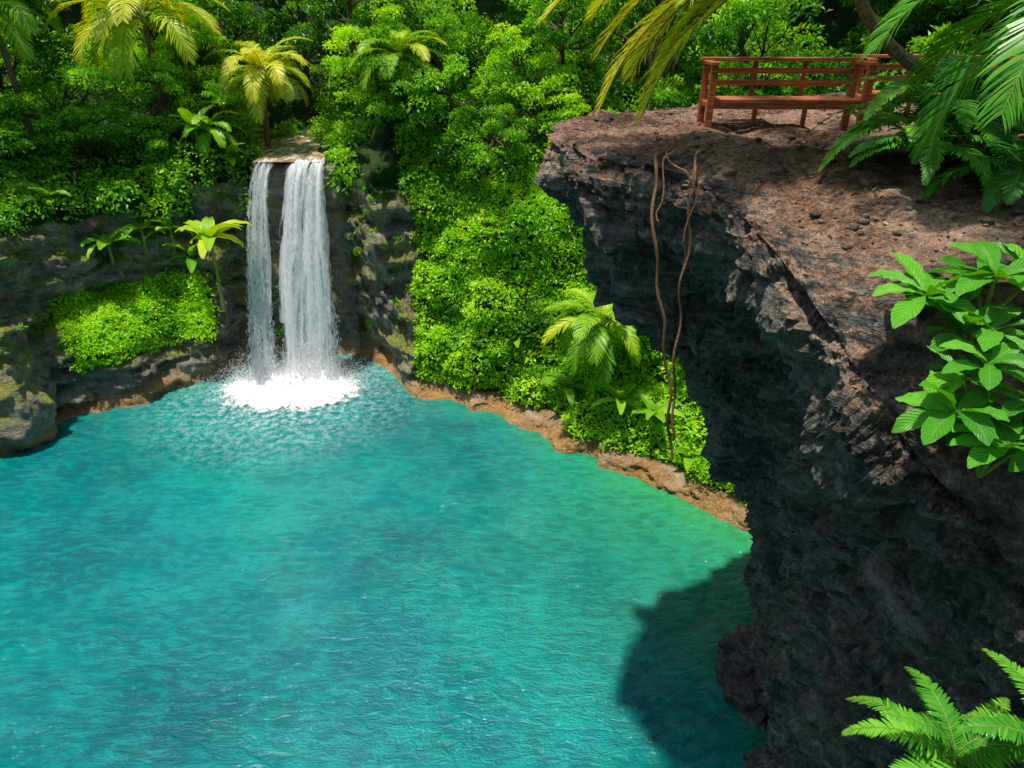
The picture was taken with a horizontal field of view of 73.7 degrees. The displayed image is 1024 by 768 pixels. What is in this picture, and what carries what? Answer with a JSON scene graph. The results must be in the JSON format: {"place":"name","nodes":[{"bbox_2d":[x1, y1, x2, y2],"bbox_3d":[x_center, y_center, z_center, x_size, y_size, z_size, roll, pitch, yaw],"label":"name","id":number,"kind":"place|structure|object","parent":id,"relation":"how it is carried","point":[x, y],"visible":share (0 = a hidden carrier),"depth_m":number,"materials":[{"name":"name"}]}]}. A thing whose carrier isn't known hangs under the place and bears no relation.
{"place":"outdoors","nodes":[
{"label":"outdoors","id":0,"kind":"place"},
{"bbox_2d":[0,354,768,767],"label":"water","id":1,"kind":"structure","parent":0,"point":[392,572],"depth_m":20.15,"materials":[{"name":"teal liquid"}]},
{"bbox_2d":[0,0,1023,737],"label":"terrain","id":2,"kind":"structure","parent":0,"point":[142,378],"depth_m":30.37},
{"bbox_2d":[0,93,35,159],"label":"jungle tree","id":3,"kind":"object","parent":2,"relation":"on","point":[7,139],"visible":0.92,"depth_m":27.52,"materials":[{"name":"green plant"}]},
{"bbox_2d":[0,330,57,449],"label":"boulder","id":4,"kind":"object","parent":2,"relation":"on","point":[28,408],"visible":0.88,"depth_m":26.67,"materials":[{"name":"grey stone"}]},
{"bbox_2d":[0,0,70,157],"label":"palm tree","id":5,"kind":"object","parent":2,"relation":"on","point":[15,34],"visible":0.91,"depth_m":26.31,"materials":[{"name":"green plant"}]},
{"bbox_2d":[0,0,83,138],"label":"jungle tree","id":6,"kind":"object","parent":2,"relation":"on","point":[40,50],"visible":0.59,"depth_m":29.00,"materials":[{"name":"green plant"}]},
{"bbox_2d":[10,181,79,218],"bbox_3d":[-19.433,-7.580,28.433,2.443,1.748,2.048,-23,36,-36],"label":"broadleaf plant","id":7,"kind":"object","parent":2,"relation":"on","point":[44,192],"visible":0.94,"depth_m":28.03,"materials":[{"name":"green plant"}]},
{"bbox_2d":[0,58,149,183],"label":"jungle tree","id":8,"kind":"object","parent":2,"relation":"on","point":[49,138],"visible":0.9,"depth_m":28.66,"materials":[{"name":"green plant"}]},
{"bbox_2d":[74,231,139,264],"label":"broadleaf plant","id":9,"kind":"object","parent":2,"relation":"on","point":[103,240],"visible":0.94,"depth_m":29.95,"materials":[{"name":"green plant"}]},
{"bbox_2d":[46,268,222,376],"bbox_3d":[-16.978,-2.997,30.871,6.522,3.148,3.951,-19,34,-32],"label":"ledge ground cover","id":10,"kind":"object","parent":2,"relation":"on","point":[135,348],"visible":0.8,"depth_m":30.84,"materials":[{"name":"green plant"}]},
{"bbox_2d":[43,0,230,130],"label":"palm tree","id":11,"kind":"object","parent":2,"relation":"on","point":[167,20],"visible":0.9,"depth_m":28.08,"materials":[{"name":"green plant"}]},
{"bbox_2d":[83,55,195,174],"bbox_3d":[-16.290,-11.731,30.593,4.575,5.558,4.831,1,28,2],"label":"jungle tree","id":12,"kind":"object","parent":2,"relation":"on","point":[176,87],"visible":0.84,"depth_m":29.59,"materials":[{"name":"green plant"}]},
{"bbox_2d":[109,211,170,252],"bbox_3d":[-16.688,-6.846,30.647,2.575,1.924,2.109,-19,33,-31],"label":"broadleaf plant","id":13,"kind":"object","parent":2,"relation":"on","point":[129,228],"visible":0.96,"depth_m":30.33,"materials":[{"name":"green plant"}]},
{"bbox_2d":[86,0,212,108],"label":"jungle tree","id":14,"kind":"object","parent":2,"relation":"on","point":[143,47],"visible":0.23,"depth_m":31.16,"materials":[{"name":"green plant"}]},
{"bbox_2d":[142,211,192,251],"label":"broadleaf plant","id":15,"kind":"object","parent":2,"relation":"on","point":[165,222],"visible":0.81,"depth_m":30.70,"materials":[{"name":"green plant"}]},
{"bbox_2d":[163,242,198,280],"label":"broadleaf plant","id":16,"kind":"object","parent":2,"relation":"on","point":[191,260],"visible":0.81,"depth_m":30.84,"materials":[{"name":"green plant"}]},
{"bbox_2d":[0,0,371,337],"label":"bank shrubs","id":17,"kind":"object","parent":2,"relation":"on","point":[162,167],"visible":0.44,"depth_m":30.26,"materials":[{"name":"green plant"}]},
{"bbox_2d":[168,105,226,175],"bbox_3d":[-13.406,-10.424,29.417,2.263,2.967,2.261,-9,29,-16],"label":"broadleaf plant","id":18,"kind":"object","parent":2,"relation":"on","point":[187,116],"visible":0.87,"depth_m":29.06,"materials":[{"name":"green plant"}]},
{"bbox_2d":[135,0,277,90],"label":"jungle tree","id":19,"kind":"object","parent":2,"relation":"on","point":[240,9],"visible":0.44,"depth_m":32.56,"materials":[{"name":"green plant"}]},
{"bbox_2d":[172,110,245,156],"bbox_3d":[-13.228,-10.824,29.750,2.790,2.009,2.693,10,29,17],"label":"plant","id":20,"kind":"object","parent":2,"relation":"on","point":[218,134],"visible":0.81,"depth_m":29.22,"materials":[{"name":"green plant"}]},
{"bbox_2d":[150,5,269,141],"bbox_3d":[-13.632,-13.864,31.557,4.496,6.380,4.789,-2,28,-4],"label":"jungle tree","id":21,"kind":"object","parent":2,"relation":"on","point":[215,75],"visible":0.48,"depth_m":30.25,"materials":[{"name":"green plant"}]},
{"bbox_2d":[0,180,420,366],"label":"wall moss tufts","id":22,"kind":"object","parent":2,"relation":"on","point":[184,262],"visible":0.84,"depth_m":30.48,"materials":[{"name":"green plant"}]},
{"bbox_2d":[175,217,251,311],"bbox_3d":[-12.608,-5.103,29.798,2.855,4.035,3.008,-19,34,-32],"label":"banana plant","id":23,"kind":"object","parent":2,"relation":"on","point":[207,230],"visible":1,"depth_m":29.14,"materials":[{"name":"green plant"}]},
{"bbox_2d":[174,79,262,143],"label":"jungle tree","id":24,"kind":"object","parent":2,"relation":"on","point":[230,101],"visible":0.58,"depth_m":30.04,"materials":[{"name":"green plant"}]},
{"bbox_2d":[205,143,244,183],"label":"broadleaf plant","id":25,"kind":"object","parent":2,"relation":"on","point":[229,150],"visible":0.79,"depth_m":30.05,"materials":[{"name":"green plant"}]},
{"bbox_2d":[203,36,320,146],"bbox_3d":[-11.362,-13.213,31.410,4.928,4.962,5.119,0,28,0],"label":"palm tree","id":26,"kind":"object","parent":2,"relation":"on","point":[273,73],"visible":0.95,"depth_m":30.25,"materials":[{"name":"green plant"}]},
{"bbox_2d":[194,27,352,339],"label":"stream bank shrubs","id":27,"kind":"object","parent":2,"relation":"on","point":[290,123],"visible":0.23,"depth_m":35.44,"materials":[{"name":"green plant"}]},
{"bbox_2d":[172,134,397,415],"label":"waterfall","id":28,"kind":"structure","parent":2,"relation":"on","point":[311,374],"depth_m":30.59,"materials":[{"name":"liquid"}]},
{"bbox_2d":[233,0,355,113],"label":"jungle tree","id":29,"kind":"object","parent":2,"relation":"on","point":[282,21],"visible":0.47,"depth_m":37.09,"materials":[{"name":"green plant"}]},
{"bbox_2d":[276,0,424,106],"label":"jungle tree","id":30,"kind":"object","parent":2,"relation":"on","point":[311,33],"visible":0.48,"depth_m":32.25,"materials":[{"name":"green plant"}]},
{"bbox_2d":[320,0,428,135],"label":"jungle tree","id":31,"kind":"object","parent":2,"relation":"on","point":[342,63],"visible":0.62,"depth_m":29.10,"materials":[{"name":"green plant"}]},
{"bbox_2d":[340,30,451,115],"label":"palm tree","id":32,"kind":"object","parent":2,"relation":"on","point":[397,46],"visible":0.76,"depth_m":28.20,"materials":[{"name":"green plant"}]},
{"bbox_2d":[354,9,474,137],"bbox_3d":[-4.598,-12.913,29.484,5.013,5.841,5.355,-24,36,-38],"label":"jungle tree","id":33,"kind":"object","parent":2,"relation":"on","point":[385,101],"visible":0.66,"depth_m":28.74,"materials":[{"name":"green plant"}]},
{"bbox_2d":[358,0,505,90],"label":"jungle tree","id":34,"kind":"object","parent":2,"relation":"on","point":[412,21],"visible":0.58,"depth_m":30.97,"materials":[{"name":"green plant"}]},
{"bbox_2d":[366,28,535,174],"bbox_3d":[-2.822,-11.915,29.839,5.699,6.450,6.585,-16,32,-28],"label":"jungle tree","id":35,"kind":"object","parent":2,"relation":"on","point":[488,79],"visible":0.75,"depth_m":28.51,"materials":[{"name":"green plant"}]},
{"bbox_2d":[447,70,543,197],"bbox_3d":[-0.830,-10.267,28.501,4.208,5.407,4.510,9,29,17],"label":"jungle tree","id":36,"kind":"object","parent":2,"relation":"on","point":[513,135],"visible":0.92,"depth_m":28.02,"materials":[{"name":"green plant"}]},
{"bbox_2d":[495,325,542,349],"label":"broadleaf plant","id":37,"kind":"object","parent":2,"relation":"on","point":[516,342],"visible":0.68,"depth_m":29.20,"materials":[{"name":"green plant"}]},
{"bbox_2d":[27,0,1023,84],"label":"forest undergrowth","id":38,"kind":"object","parent":2,"relation":"on","point":[834,23],"visible":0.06,"depth_m":29.60,"materials":[{"name":"green plant"}]},
{"bbox_2d":[483,21,587,152],"bbox_3d":[1.134,-12.083,28.673,4.358,5.908,5.034,-17,26,-22],"label":"jungle tree","id":39,"kind":"object","parent":2,"relation":"on","point":[536,96],"visible":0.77,"depth_m":28.02,"materials":[{"name":"green plant"}]},
{"bbox_2d":[413,213,701,454],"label":"scattered slope shrubs","id":40,"kind":"object","parent":2,"relation":"on","point":[500,348],"visible":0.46,"depth_m":28.97,"materials":[{"name":"green plant"}]},
{"bbox_2d":[504,0,626,109],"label":"jungle tree","id":41,"kind":"object","parent":2,"relation":"on","point":[566,50],"visible":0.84,"depth_m":28.90,"materials":[{"name":"green plant"}]},
{"bbox_2d":[538,371,592,411],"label":"broadleaf plant","id":42,"kind":"object","parent":2,"relation":"on","point":[556,378],"visible":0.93,"depth_m":27.76,"materials":[{"name":"green plant"}]},
{"bbox_2d":[544,86,591,146],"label":"jungle tree","id":43,"kind":"object","parent":2,"relation":"on","point":[567,112],"visible":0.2,"depth_m":26.93,"materials":[{"name":"green plant"}]},
{"bbox_2d":[393,117,746,505],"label":"bright slope shrubs","id":44,"kind":"object","parent":2,"relation":"on","point":[696,459],"visible":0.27,"depth_m":28.81,"materials":[{"name":"green plant"}]},
{"bbox_2d":[539,288,646,386],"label":"palm tree","id":45,"kind":"object","parent":2,"relation":"on","point":[595,330],"visible":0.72,"depth_m":24.90,"materials":[{"name":"green plant"}]},
{"bbox_2d":[591,382,642,427],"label":"broadleaf plant","id":46,"kind":"object","parent":2,"relation":"on","point":[617,392],"visible":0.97,"depth_m":25.80,"materials":[{"name":"green plant"}]},
{"bbox_2d":[603,74,699,113],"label":"jungle tree","id":47,"kind":"object","parent":2,"relation":"on","point":[669,96],"visible":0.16,"depth_m":26.11,"materials":[{"name":"green plant"}]},
{"bbox_2d":[631,393,684,429],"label":"broadleaf plant","id":48,"kind":"object","parent":2,"relation":"on","point":[659,411],"visible":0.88,"depth_m":25.39,"materials":[{"name":"green plant"}]},
{"bbox_2d":[565,0,751,110],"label":"jungle tree","id":49,"kind":"object","parent":2,"relation":"on","point":[706,33],"visible":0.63,"depth_m":25.64,"materials":[{"name":"green plant"}]},
{"bbox_2d":[348,6,983,371],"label":"slope shrubs","id":50,"kind":"object","parent":2,"relation":"on","point":[596,87],"visible":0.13,"depth_m":29.20,"materials":[{"name":"green plant"}]},
{"bbox_2d":[673,438,702,470],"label":"broadleaf plant","id":51,"kind":"object","parent":2,"relation":"on","point":[682,448],"visible":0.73,"depth_m":24.49,"materials":[{"name":"green plant"}]},
{"bbox_2d":[715,623,770,730],"bbox_3d":[6.259,7.575,17.618,2.046,2.244,2.945,0,28,0],"label":"boulder","id":52,"kind":"object","parent":2,"relation":"on","point":[739,671],"visible":0.49,"depth_m":16.99,"materials":[{"name":"grey stone"}]},
{"bbox_2d":[674,0,835,103],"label":"jungle tree","id":53,"kind":"object","parent":2,"relation":"on","point":[745,7],"visible":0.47,"depth_m":22.77,"materials":[{"name":"green plant"}]},
{"bbox_2d":[737,4,945,95],"bbox_3d":[10.322,-8.685,23.127,6.511,7.218,5.818,-15,27,-22],"label":"jungle tree","id":54,"kind":"object","parent":2,"relation":"on","point":[904,33],"visible":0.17,"depth_m":21.20,"materials":[{"name":"green plant"}]},
{"bbox_2d":[838,0,919,72],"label":"jungle tree","id":55,"kind":"object","parent":2,"relation":"on","point":[846,3],"visible":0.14,"depth_m":23.10,"materials":[{"name":"green plant"}]},
{"bbox_2d":[837,22,1023,94],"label":"jungle tree","id":56,"kind":"object","parent":2,"relation":"on","point":[879,85],"visible":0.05,"depth_m":18.25,"materials":[{"name":"green plant"}]},
{"bbox_2d":[900,0,1023,72],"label":"jungle tree","id":57,"kind":"object","parent":2,"relation":"on","point":[956,5],"visible":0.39,"depth_m":19.83,"materials":[{"name":"green plant"}]},
{"bbox_2d":[911,0,1023,85],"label":"jungle tree","id":58,"kind":"object","parent":2,"relation":"on","point":[973,4],"visible":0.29,"depth_m":19.93,"materials":[{"name":"green plant"}]},
{"bbox_2d":[535,92,1023,767],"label":"rock cliff","id":59,"kind":"structure","parent":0,"point":[863,574],"depth_m":7.82,"materials":[{"name":"grey stone"}]},
{"bbox_2d":[650,137,712,457],"bbox_3d":[2.090,-1.087,9.213,0.675,4.140,1.533,7,29,13],"label":"hanging vine","id":60,"kind":"object","parent":59,"relation":"hanging from","point":[666,150],"visible":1,"depth_m":8.26,"materials":[{"name":"brown plant"}]},
{"bbox_2d":[535,0,1023,129],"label":"leaning palm tree","id":61,"kind":"object","parent":59,"relation":"on","point":[893,49],"visible":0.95,"depth_m":8.04,"materials":[{"name":"green plant"}]},
{"bbox_2d":[696,57,878,130],"bbox_3d":[3.790,-4.040,9.581,2.280,0.966,0.672,1,28,3],"label":"wooden bench","id":62,"kind":"object","parent":59,"relation":"on","point":[804,104],"visible":0.9,"depth_m":9.57,"materials":[{"name":"red wood"}]},
{"bbox_2d":[556,105,1023,485],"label":"leaf litter","id":63,"kind":"object","parent":59,"relation":"on","point":[887,197],"visible":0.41,"depth_m":7.59,"materials":[{"name":"brown plant"}]},
{"bbox_2d":[560,108,1023,381],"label":"loose stones","id":64,"kind":"object","parent":59,"relation":"on","point":[865,220],"visible":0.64,"depth_m":7.59,"materials":[{"name":"stone"}]},
{"bbox_2d":[800,75,1023,170],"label":"fern","id":65,"kind":"object","parent":59,"relation":"on","point":[965,114],"visible":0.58,"depth_m":7.31,"materials":[{"name":"green plant"}]},
{"bbox_2d":[829,109,1004,189],"bbox_3d":[4.414,-2.381,7.201,1.766,0.826,1.938,0,28,0],"label":"fern","id":66,"kind":"object","parent":59,"relation":"on","point":[881,143],"visible":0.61,"depth_m":7.00,"materials":[{"name":"green plant"}]},
{"bbox_2d":[842,666,1023,767],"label":"fern","id":67,"kind":"object","parent":59,"relation":"on","point":[980,751],"visible":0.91,"depth_m":5.08,"materials":[{"name":"green plant"}]},
{"bbox_2d":[852,54,1023,119],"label":"wooden bench","id":68,"kind":"object","parent":59,"relation":"on","point":[883,67],"visible":0.18,"depth_m":10.49,"materials":[{"name":"red wood"}]},
{"bbox_2d":[858,0,1023,172],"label":"palm tree","id":69,"kind":"object","parent":59,"relation":"on","point":[1015,46],"visible":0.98,"depth_m":6.08,"materials":[{"name":"green plant"}]},
{"bbox_2d":[866,240,1023,351],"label":"tropical leafy plant","id":70,"kind":"object","parent":59,"relation":"on","point":[955,295],"visible":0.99,"depth_m":5.13,"materials":[{"name":"green plant"}]},
{"bbox_2d":[875,53,1022,144],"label":"fern","id":71,"kind":"object","parent":59,"relation":"on","point":[941,67],"visible":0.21,"depth_m":7.88,"materials":[{"name":"green plant"}]},
{"bbox_2d":[891,335,1023,477],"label":"tropical leafy plant","id":72,"kind":"object","parent":59,"relation":"on","point":[984,433],"visible":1,"depth_m":4.80,"materials":[{"name":"green plant"}]},
{"bbox_2d":[921,127,1023,211],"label":"fern","id":73,"kind":"object","parent":59,"relation":"on","point":[1007,185],"visible":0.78,"depth_m":6.64,"materials":[{"name":"green plant"}]},
{"bbox_2d":[954,85,1023,147],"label":"fern","id":74,"kind":"object","parent":59,"relation":"on","point":[983,144],"visible":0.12,"depth_m":7.56,"materials":[{"name":"green plant"}]},
{"bbox_2d":[955,648,1023,760],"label":"fern","id":75,"kind":"object","parent":59,"relation":"on","point":[982,722],"visible":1,"depth_m":4.74,"materials":[{"name":"green plant"}]}
]}

